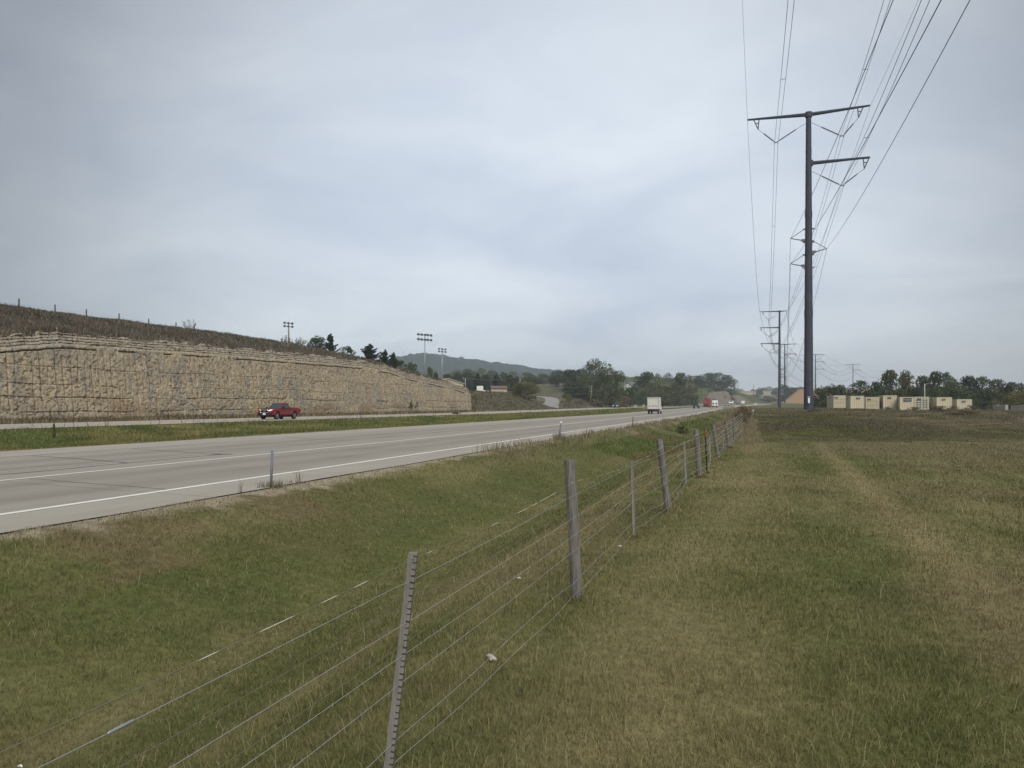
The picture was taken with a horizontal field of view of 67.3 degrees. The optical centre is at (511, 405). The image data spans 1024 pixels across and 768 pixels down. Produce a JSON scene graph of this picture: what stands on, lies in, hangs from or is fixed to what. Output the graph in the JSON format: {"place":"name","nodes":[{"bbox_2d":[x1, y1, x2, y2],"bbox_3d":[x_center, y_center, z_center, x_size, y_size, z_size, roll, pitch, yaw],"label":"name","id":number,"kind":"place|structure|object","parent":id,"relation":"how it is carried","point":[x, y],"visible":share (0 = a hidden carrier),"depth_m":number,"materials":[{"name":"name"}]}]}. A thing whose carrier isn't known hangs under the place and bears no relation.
{"place":"outdoors","nodes":[
{"label":"outdoors","id":0,"kind":"place"},
{"bbox_2d":[0,407,692,450],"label":"median grass","id":1,"kind":"structure","parent":0,"point":[90,437],"depth_m":54.51,"materials":[{"name":"plant"}]},
{"bbox_2d":[0,404,731,428],"bbox_3d":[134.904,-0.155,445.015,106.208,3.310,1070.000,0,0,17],"label":"road","id":2,"kind":"structure","parent":0,"point":[44,425],"depth_m":76.09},
{"bbox_2d":[258,403,300,418],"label":"pickup truck","id":3,"kind":"object","parent":2,"relation":"on","point":[278,410],"visible":1,"depth_m":82.81,"materials":[{"name":"red paint"}]},
{"bbox_2d":[0,404,769,532],"bbox_3d":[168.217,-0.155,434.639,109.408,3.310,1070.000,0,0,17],"label":"road","id":4,"kind":"structure","parent":0,"point":[26,493],"depth_m":20.92,"materials":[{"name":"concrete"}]},
{"bbox_2d":[0,454,219,474],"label":"crack seal","id":5,"kind":"object","parent":4,"relation":"on","point":[99,465],"visible":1,"depth_m":18.82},
{"bbox_2d":[257,479,285,489],"bbox_3d":[-4.399,1.435,14.103,0.602,0.212,0.581,0,0,17],"label":"weed tuft","id":6,"kind":"object","parent":4,"relation":"on","point":[280,484],"visible":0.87,"depth_m":14.04,"materials":[{"name":"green plant"}]},
{"bbox_2d":[7,409,676,456],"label":"shoulder line","id":7,"kind":"object","parent":4,"relation":"on","point":[241,440],"visible":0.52,"depth_m":30.93,"materials":[{"name":"paint"}]},
{"bbox_2d":[0,408,722,514],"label":"edge line","id":8,"kind":"object","parent":4,"relation":"on","point":[247,478],"visible":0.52,"depth_m":14.70,"materials":[{"name":"paint"}]},
{"bbox_2d":[0,405,746,480],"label":"lane line","id":9,"kind":"object","parent":4,"relation":"on","point":[251,455],"visible":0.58,"depth_m":21.83,"materials":[{"name":"paint"}]},
{"bbox_2d":[647,397,662,413],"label":"box truck","id":10,"kind":"object","parent":4,"relation":"on","point":[653,404],"visible":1,"depth_m":133.05,"materials":[{"name":"white paint"}]},
{"bbox_2d":[379,353,628,383],"bbox_3d":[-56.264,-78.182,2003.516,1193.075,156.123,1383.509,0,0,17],"label":"hill","id":11,"kind":"structure","parent":0,"point":[446,363],"depth_m":2040.77,"materials":[{"name":"plant"}]},
{"bbox_2d":[0,314,1023,767],"bbox_3d":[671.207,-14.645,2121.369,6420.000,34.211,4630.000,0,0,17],"label":"ground","id":12,"kind":"structure","parent":0,"point":[18,592],"depth_m":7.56,"materials":[{"name":"plant"}]},
{"bbox_2d":[13,299,223,331],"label":"hilltop fence","id":13,"kind":"object","parent":12,"relation":"on","point":[19,304],"visible":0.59,"depth_m":103.14,"materials":[{"name":"brown wood"}]},
{"bbox_2d":[0,331,471,420],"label":"rock cliff","id":14,"kind":"structure","parent":12,"relation":"on","point":[75,376],"depth_m":85.04,"materials":[{"name":"stone"}]},
{"bbox_2d":[270,450,273,486],"bbox_3d":[-4.408,1.220,14.100,0.076,0.804,0.046,0,0,0],"label":"marker post","id":15,"kind":"object","parent":12,"relation":"on","point":[271,468],"visible":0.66,"depth_m":14.08,"materials":[{"name":"metal"}]},
{"bbox_2d":[0,302,586,423],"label":"hill grass","id":16,"kind":"structure","parent":12,"relation":"on","point":[25,320],"depth_m":95.10,"materials":[{"name":"plant"}]},
{"bbox_2d":[307,335,325,348],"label":"bush","id":17,"kind":"object","parent":12,"relation":"on","point":[316,341],"visible":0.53,"depth_m":164.06,"materials":[{"name":"green plant"}]},
{"bbox_2d":[323,333,339,351],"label":"cedar tree","id":18,"kind":"object","parent":12,"relation":"on","point":[329,346],"visible":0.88,"depth_m":162.63,"materials":[{"name":"green plant"}]},
{"bbox_2d":[360,343,379,359],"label":"cedar tree","id":19,"kind":"object","parent":12,"relation":"on","point":[368,351],"visible":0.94,"depth_m":168.66,"materials":[{"name":"green plant"}]},
{"bbox_2d":[0,415,742,767],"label":"wire fence","id":20,"kind":"object","parent":12,"relation":"on","point":[570,487],"visible":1,"depth_m":3.84,"materials":[{"name":"grey wood"}]},
{"bbox_2d":[376,349,396,365],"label":"cedar tree","id":21,"kind":"object","parent":12,"relation":"on","point":[384,358],"visible":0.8,"depth_m":147.81,"materials":[{"name":"green plant"}]},
{"bbox_2d":[417,333,431,374],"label":"floodlight pole","id":22,"kind":"object","parent":12,"relation":"on","point":[421,339],"visible":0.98,"depth_m":231.80,"materials":[{"name":"grey metal"}]},
{"bbox_2d":[458,372,473,390],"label":"tree","id":23,"kind":"object","parent":12,"relation":"on","point":[468,384],"visible":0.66,"depth_m":349.23,"materials":[{"name":"green plant"}]},
{"bbox_2d":[469,373,479,390],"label":"pine tree","id":24,"kind":"object","parent":12,"relation":"on","point":[475,384],"visible":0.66,"depth_m":363.94,"materials":[{"name":"green plant"}]},
{"bbox_2d":[478,374,490,390],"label":"tree","id":25,"kind":"object","parent":12,"relation":"on","point":[485,382],"visible":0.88,"depth_m":349.01,"materials":[{"name":"green plant"}]},
{"bbox_2d":[488,373,501,390],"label":"pine tree","id":26,"kind":"object","parent":12,"relation":"on","point":[495,381],"visible":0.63,"depth_m":359.21,"materials":[{"name":"green plant"}]},
{"bbox_2d":[490,386,507,391],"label":"shed","id":27,"kind":"structure","parent":12,"relation":"on","point":[498,388],"depth_m":250.13,"materials":[{"name":"beige"}]},
{"bbox_2d":[504,375,515,391],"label":"tree","id":28,"kind":"object","parent":12,"relation":"on","point":[511,383],"visible":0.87,"depth_m":349.16,"materials":[{"name":"green plant"}]},
{"bbox_2d":[510,381,541,398],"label":"bush","id":29,"kind":"object","parent":12,"relation":"on","point":[525,389],"visible":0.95,"depth_m":238.77,"materials":[{"name":"green plant"}]},
{"bbox_2d":[522,375,538,385],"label":"tree","id":30,"kind":"object","parent":12,"relation":"on","point":[526,378],"visible":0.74,"depth_m":428.20,"materials":[{"name":"green plant"}]},
{"bbox_2d":[42,449,1023,713],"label":"grass clumps","id":31,"kind":"object","parent":12,"relation":"on","point":[486,627],"visible":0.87,"depth_m":5.75,"materials":[{"name":"plant"}]},
{"bbox_2d":[380,445,732,767],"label":"grass tufts","id":32,"kind":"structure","parent":12,"relation":"on","point":[664,509],"depth_m":12.34,"materials":[{"name":"plant"}]},
{"bbox_2d":[547,370,569,386],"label":"tree","id":33,"kind":"object","parent":12,"relation":"on","point":[555,379],"visible":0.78,"depth_m":423.38,"materials":[{"name":"green plant"}]},
{"bbox_2d":[559,369,576,386],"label":"tree","id":34,"kind":"object","parent":12,"relation":"on","point":[567,373],"visible":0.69,"depth_m":404.11,"materials":[{"name":"green plant"}]},
{"bbox_2d":[561,381,577,398],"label":"bush","id":35,"kind":"object","parent":12,"relation":"on","point":[567,386],"visible":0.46,"depth_m":329.41,"materials":[{"name":"green plant"}]},
{"bbox_2d":[566,386,587,397],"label":"bush","id":36,"kind":"object","parent":12,"relation":"on","point":[574,391],"visible":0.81,"depth_m":316.19,"materials":[{"name":"green plant"}]},
{"bbox_2d":[570,369,586,387],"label":"tree","id":37,"kind":"object","parent":12,"relation":"on","point":[574,374],"visible":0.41,"depth_m":351.15,"materials":[{"name":"green plant"}]},
{"bbox_2d":[574,372,598,399],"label":"tree","id":38,"kind":"object","parent":12,"relation":"on","point":[584,378],"visible":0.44,"depth_m":316.54,"materials":[{"name":"green plant"}]},
{"bbox_2d":[577,358,614,385],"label":"tree","id":39,"kind":"object","parent":12,"relation":"on","point":[591,369],"visible":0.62,"depth_m":360.29,"materials":[{"name":"green plant"}]},
{"bbox_2d":[584,370,618,406],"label":"tree","id":40,"kind":"object","parent":12,"relation":"on","point":[606,380],"visible":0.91,"depth_m":306.45,"materials":[{"name":"green plant"}]},
{"bbox_2d":[601,387,622,406],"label":"tree","id":41,"kind":"object","parent":12,"relation":"on","point":[615,395],"visible":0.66,"depth_m":309.89,"materials":[{"name":"green plant"}]},
{"bbox_2d":[606,370,628,399],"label":"tree","id":42,"kind":"object","parent":12,"relation":"on","point":[617,376],"visible":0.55,"depth_m":321.20,"materials":[{"name":"green plant"}]},
{"bbox_2d":[472,406,763,461],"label":"weeds","id":43,"kind":"object","parent":12,"relation":"on","point":[747,431],"visible":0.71,"depth_m":41.30,"materials":[{"name":"green plant"}]},
{"bbox_2d":[616,395,633,407],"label":"bush","id":44,"kind":"object","parent":12,"relation":"on","point":[624,400],"visible":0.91,"depth_m":299.16,"materials":[{"name":"green plant"}]},
{"bbox_2d":[622,387,635,406],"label":"bush","id":45,"kind":"object","parent":12,"relation":"on","point":[631,396],"visible":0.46,"depth_m":324.53,"materials":[{"name":"green plant"}]},
{"bbox_2d":[627,384,643,404],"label":"bush","id":46,"kind":"object","parent":12,"relation":"on","point":[634,389],"visible":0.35,"depth_m":378.99,"materials":[{"name":"green plant"}]},
{"bbox_2d":[633,390,654,406],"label":"tree","id":47,"kind":"object","parent":12,"relation":"on","point":[643,394],"visible":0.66,"depth_m":368.38,"materials":[{"name":"green plant"}]},
{"bbox_2d":[633,371,657,391],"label":"tree","id":48,"kind":"object","parent":12,"relation":"on","point":[644,379],"visible":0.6,"depth_m":423.18,"materials":[{"name":"green plant"}]},
{"bbox_2d":[638,383,672,405],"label":"tree","id":49,"kind":"object","parent":12,"relation":"on","point":[657,393],"visible":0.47,"depth_m":391.78,"materials":[{"name":"green plant"}]},
{"bbox_2d":[646,386,676,405],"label":"tree","id":50,"kind":"object","parent":12,"relation":"on","point":[668,389],"visible":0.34,"depth_m":397.53,"materials":[{"name":"green plant"}]},
{"bbox_2d":[660,393,684,405],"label":"bush","id":51,"kind":"object","parent":12,"relation":"on","point":[678,399],"visible":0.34,"depth_m":408.04,"materials":[{"name":"green plant"}]},
{"bbox_2d":[666,385,692,405],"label":"tree","id":52,"kind":"object","parent":12,"relation":"on","point":[680,391],"visible":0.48,"depth_m":422.56,"materials":[{"name":"green plant"}]},
{"bbox_2d":[670,372,689,398],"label":"tree","id":53,"kind":"object","parent":12,"relation":"on","point":[678,378],"visible":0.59,"depth_m":433.87,"materials":[{"name":"green plant"}]},
{"bbox_2d":[683,375,694,405],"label":"tree","id":54,"kind":"object","parent":12,"relation":"on","point":[690,377],"visible":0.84,"depth_m":439.20,"materials":[{"name":"green plant"}]},
{"bbox_2d":[687,375,708,384],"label":"tree","id":55,"kind":"object","parent":12,"relation":"on","point":[697,381],"visible":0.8,"depth_m":698.73,"materials":[{"name":"green plant"}]},
{"bbox_2d":[696,372,718,387],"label":"tree","id":56,"kind":"object","parent":12,"relation":"on","point":[709,376],"visible":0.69,"depth_m":711.94,"materials":[{"name":"green plant"}]},
{"bbox_2d":[709,372,730,387],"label":"tree","id":57,"kind":"object","parent":12,"relation":"on","point":[718,383],"visible":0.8,"depth_m":724.01,"materials":[{"name":"green plant"}]},
{"bbox_2d":[720,375,734,389],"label":"tree","id":58,"kind":"object","parent":12,"relation":"on","point":[731,382],"visible":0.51,"depth_m":739.63,"materials":[{"name":"green plant"}]},
{"bbox_2d":[707,391,750,403],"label":"rock cliff","id":59,"kind":"structure","parent":12,"relation":"on","point":[723,397],"depth_m":688.66,"materials":[{"name":"stone"}]},
{"bbox_2d":[731,409,749,423],"bbox_3d":[15.405,0.912,51.995,1.263,1.276,1.236,0,0,-4],"label":"bush","id":60,"kind":"object","parent":12,"relation":"on","point":[743,418],"visible":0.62,"depth_m":51.90,"materials":[{"name":"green plant"}]},
{"bbox_2d":[760,310,784,407],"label":"power pylon","id":61,"kind":"object","parent":12,"relation":"on","point":[779,368],"visible":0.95,"depth_m":314.38,"materials":[{"name":"metal"}]},
{"bbox_2d":[742,1,875,372],"bbox_3d":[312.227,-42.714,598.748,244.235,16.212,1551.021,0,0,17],"label":"shield wire","id":62,"kind":"object","parent":61,"relation":"attached to","point":[751,193],"visible":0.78,"depth_m":135.83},
{"bbox_2d":[773,344,795,402],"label":"power pylon","id":63,"kind":"object","parent":12,"relation":"on","point":[784,372],"visible":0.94,"depth_m":525.00,"materials":[{"name":"metal"}]},
{"bbox_2d":[727,386,851,390],"bbox_3d":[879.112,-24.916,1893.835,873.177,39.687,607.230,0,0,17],"label":"distant woods","id":64,"kind":"object","parent":12,"relation":"on","point":[766,389],"visible":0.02,"depth_m":1730.48,"materials":[{"name":"green plant"}]},
{"bbox_2d":[748,105,869,410],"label":"power pylon","id":65,"kind":"object","parent":12,"relation":"on","point":[808,337],"visible":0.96,"depth_m":103.59,"materials":[{"name":"metal"}]},
{"bbox_2d":[768,0,880,377],"bbox_3d":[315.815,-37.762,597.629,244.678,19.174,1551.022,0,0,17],"label":"power line","id":66,"kind":"object","parent":65,"relation":"hanging from","point":[776,179],"visible":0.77,"depth_m":108.75,"materials":[{"name":"metal"}]},
{"bbox_2d":[769,1,889,377],"bbox_3d":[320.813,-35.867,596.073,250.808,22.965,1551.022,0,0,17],"label":"power line","id":67,"kind":"object","parent":65,"relation":"hanging from","point":[834,169],"visible":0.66,"depth_m":104.95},
{"bbox_2d":[781,1,892,380],"bbox_3d":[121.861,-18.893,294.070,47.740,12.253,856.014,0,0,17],"label":"power line","id":68,"kind":"object","parent":65,"relation":"hanging from","point":[833,146],"visible":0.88,"depth_m":51.35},
{"bbox_2d":[768,0,929,381],"bbox_3d":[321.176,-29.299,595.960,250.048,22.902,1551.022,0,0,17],"label":"power line","id":69,"kind":"object","parent":65,"relation":"hanging from","point":[855,164],"visible":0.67,"depth_m":74.93,"materials":[{"name":"metal"}]},
{"bbox_2d":[787,1,917,375],"bbox_3d":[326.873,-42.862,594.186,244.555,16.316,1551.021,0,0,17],"label":"shield wire","id":70,"kind":"object","parent":65,"relation":"hanging from","point":[841,188],"visible":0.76,"depth_m":134.81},
{"bbox_2d":[781,0,941,387],"bbox_3d":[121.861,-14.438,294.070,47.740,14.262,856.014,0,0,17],"label":"power line","id":71,"kind":"object","parent":65,"relation":"hanging from","point":[865,141],"visible":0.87,"depth_m":39.18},
{"bbox_2d":[785,0,969,383],"bbox_3d":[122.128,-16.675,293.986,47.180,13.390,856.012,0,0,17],"label":"power line","id":72,"kind":"object","parent":65,"relation":"hanging from","point":[894,138],"visible":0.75,"depth_m":44.14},
{"bbox_2d":[813,385,826,407],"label":"bush","id":73,"kind":"object","parent":12,"relation":"on","point":[819,399],"visible":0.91,"depth_m":204.23,"materials":[{"name":"green plant"}]},
{"bbox_2d":[822,383,839,406],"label":"bush","id":74,"kind":"object","parent":12,"relation":"on","point":[832,391],"visible":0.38,"depth_m":205.37,"materials":[{"name":"green plant"}]},
{"bbox_2d":[827,395,845,407],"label":"shipping container","id":75,"kind":"object","parent":12,"relation":"on","point":[836,401],"visible":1,"depth_m":161.01,"materials":[{"name":"metal"}]},
{"bbox_2d":[846,396,863,408],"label":"shipping container","id":76,"kind":"object","parent":12,"relation":"on","point":[852,402],"visible":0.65,"depth_m":149.17,"materials":[{"name":"metal"}]},
{"bbox_2d":[846,380,869,395],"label":"tree","id":77,"kind":"object","parent":12,"relation":"on","point":[855,392],"visible":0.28,"depth_m":214.02,"materials":[{"name":"green plant"}]},
{"bbox_2d":[861,388,878,396],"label":"bush","id":78,"kind":"object","parent":12,"relation":"on","point":[870,393],"visible":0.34,"depth_m":200.66,"materials":[{"name":"green plant"}]},
{"bbox_2d":[864,397,878,408],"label":"shipping container","id":79,"kind":"object","parent":12,"relation":"on","point":[871,402],"visible":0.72,"depth_m":151.11,"materials":[{"name":"metal"}]},
{"bbox_2d":[870,381,882,396],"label":"tree","id":80,"kind":"object","parent":12,"relation":"on","point":[876,386],"visible":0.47,"depth_m":211.46,"materials":[{"name":"green plant"}]},
{"bbox_2d":[878,395,896,408],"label":"shipping container","id":81,"kind":"object","parent":12,"relation":"on","point":[886,401],"visible":0.91,"depth_m":149.52,"materials":[{"name":"metal"}]},
{"bbox_2d":[754,407,1023,442],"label":"field grass","id":82,"kind":"structure","parent":12,"relation":"on","point":[908,426],"depth_m":50.70,"materials":[{"name":"plant"}]},
{"bbox_2d":[878,369,902,396],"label":"tree","id":83,"kind":"object","parent":12,"relation":"on","point":[888,382],"visible":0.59,"depth_m":214.77,"materials":[{"name":"green plant"}]},
{"bbox_2d":[886,387,909,396],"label":"bush","id":84,"kind":"object","parent":12,"relation":"on","point":[900,393],"visible":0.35,"depth_m":203.33,"materials":[{"name":"green plant"}]},
{"bbox_2d":[897,397,914,409],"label":"shipping container","id":85,"kind":"object","parent":12,"relation":"on","point":[903,403],"visible":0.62,"depth_m":144.93,"materials":[{"name":"metal"}]},
{"bbox_2d":[896,369,919,396],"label":"tree","id":86,"kind":"object","parent":12,"relation":"on","point":[906,385],"visible":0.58,"depth_m":219.08,"materials":[{"name":"green plant"}]},
{"bbox_2d":[906,386,928,396],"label":"bush","id":87,"kind":"object","parent":12,"relation":"on","point":[917,393],"visible":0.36,"depth_m":203.36,"materials":[{"name":"green plant"}]},
{"bbox_2d":[915,397,928,409],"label":"shipping container","id":88,"kind":"object","parent":12,"relation":"on","point":[922,403],"visible":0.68,"depth_m":151.36,"materials":[{"name":"metal"}]},
{"bbox_2d":[915,375,933,396],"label":"tree","id":89,"kind":"object","parent":12,"relation":"on","point":[922,380],"visible":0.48,"depth_m":219.28,"materials":[{"name":"green plant"}]},
{"bbox_2d":[926,370,945,396],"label":"tree","id":90,"kind":"object","parent":12,"relation":"on","point":[934,379],"visible":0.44,"depth_m":221.12,"materials":[{"name":"green plant"}]},
{"bbox_2d":[922,386,949,396],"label":"bush","id":91,"kind":"object","parent":12,"relation":"on","point":[937,392],"visible":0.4,"depth_m":203.32,"materials":[{"name":"green plant"}]},
{"bbox_2d":[929,397,951,409],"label":"shipping container","id":92,"kind":"object","parent":12,"relation":"on","point":[940,401],"visible":0.69,"depth_m":150.24,"materials":[{"name":"metal"}]},
{"bbox_2d":[927,406,954,411],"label":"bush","id":93,"kind":"object","parent":12,"relation":"on","point":[939,408],"visible":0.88,"depth_m":89.50,"materials":[{"name":"green plant"}]},
{"bbox_2d":[940,371,953,391],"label":"tree","id":94,"kind":"object","parent":12,"relation":"on","point":[947,375],"visible":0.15,"depth_m":223.92,"materials":[{"name":"green plant"}]},
{"bbox_2d":[942,386,958,398],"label":"bush","id":95,"kind":"object","parent":12,"relation":"on","point":[950,393],"visible":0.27,"depth_m":203.58,"materials":[{"name":"green plant"}]},
{"bbox_2d":[942,377,968,396],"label":"tree","id":96,"kind":"object","parent":12,"relation":"on","point":[954,385],"visible":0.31,"depth_m":215.45,"materials":[{"name":"green plant"}]},
{"bbox_2d":[952,399,971,409],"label":"shipping container","id":97,"kind":"object","parent":12,"relation":"on","point":[961,403],"visible":0.57,"depth_m":150.16,"materials":[{"name":"metal"}]},
{"bbox_2d":[945,410,984,415],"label":"bush","id":98,"kind":"object","parent":12,"relation":"on","point":[966,412],"visible":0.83,"depth_m":71.76,"materials":[{"name":"green plant"}]},
{"bbox_2d":[953,388,982,408],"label":"bush","id":99,"kind":"object","parent":12,"relation":"on","point":[963,394],"visible":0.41,"depth_m":201.09,"materials":[{"name":"green plant"}]},
{"bbox_2d":[960,375,979,404],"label":"tree","id":100,"kind":"object","parent":12,"relation":"on","point":[967,381],"visible":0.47,"depth_m":221.05,"materials":[{"name":"green plant"}]},
{"bbox_2d":[970,387,996,409],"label":"bush","id":101,"kind":"object","parent":12,"relation":"on","point":[986,396],"visible":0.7,"depth_m":200.86,"materials":[{"name":"green plant"}]},
{"bbox_2d":[968,376,1000,404],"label":"tree","id":102,"kind":"object","parent":12,"relation":"on","point":[986,382],"visible":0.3,"depth_m":219.69,"materials":[{"name":"green plant"}]},
{"bbox_2d":[989,379,1005,403],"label":"tree","id":103,"kind":"object","parent":12,"relation":"on","point":[999,383],"visible":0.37,"depth_m":221.26,"materials":[{"name":"green plant"}]},
{"bbox_2d":[986,390,1012,409],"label":"bush","id":104,"kind":"object","parent":12,"relation":"on","point":[998,395],"visible":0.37,"depth_m":199.10,"materials":[{"name":"green plant"}]},
{"bbox_2d":[1000,382,1020,404],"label":"tree","id":105,"kind":"object","parent":12,"relation":"on","point":[1011,387],"visible":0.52,"depth_m":219.19,"materials":[{"name":"green plant"}]},
{"bbox_2d":[1003,391,1023,409],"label":"tree","id":106,"kind":"object","parent":12,"relation":"on","point":[1015,396],"visible":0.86,"depth_m":185.19,"materials":[{"name":"green plant"}]},
{"bbox_2d":[0,0,1023,390],"label":"sky","id":107,"kind":"structure","parent":0,"point":[563,185],"materials":[{"name":"grey"}]},
{"bbox_2d":[536,396,561,407],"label":"road","id":108,"kind":"structure","parent":0,"point":[550,401],"depth_m":333.18,"materials":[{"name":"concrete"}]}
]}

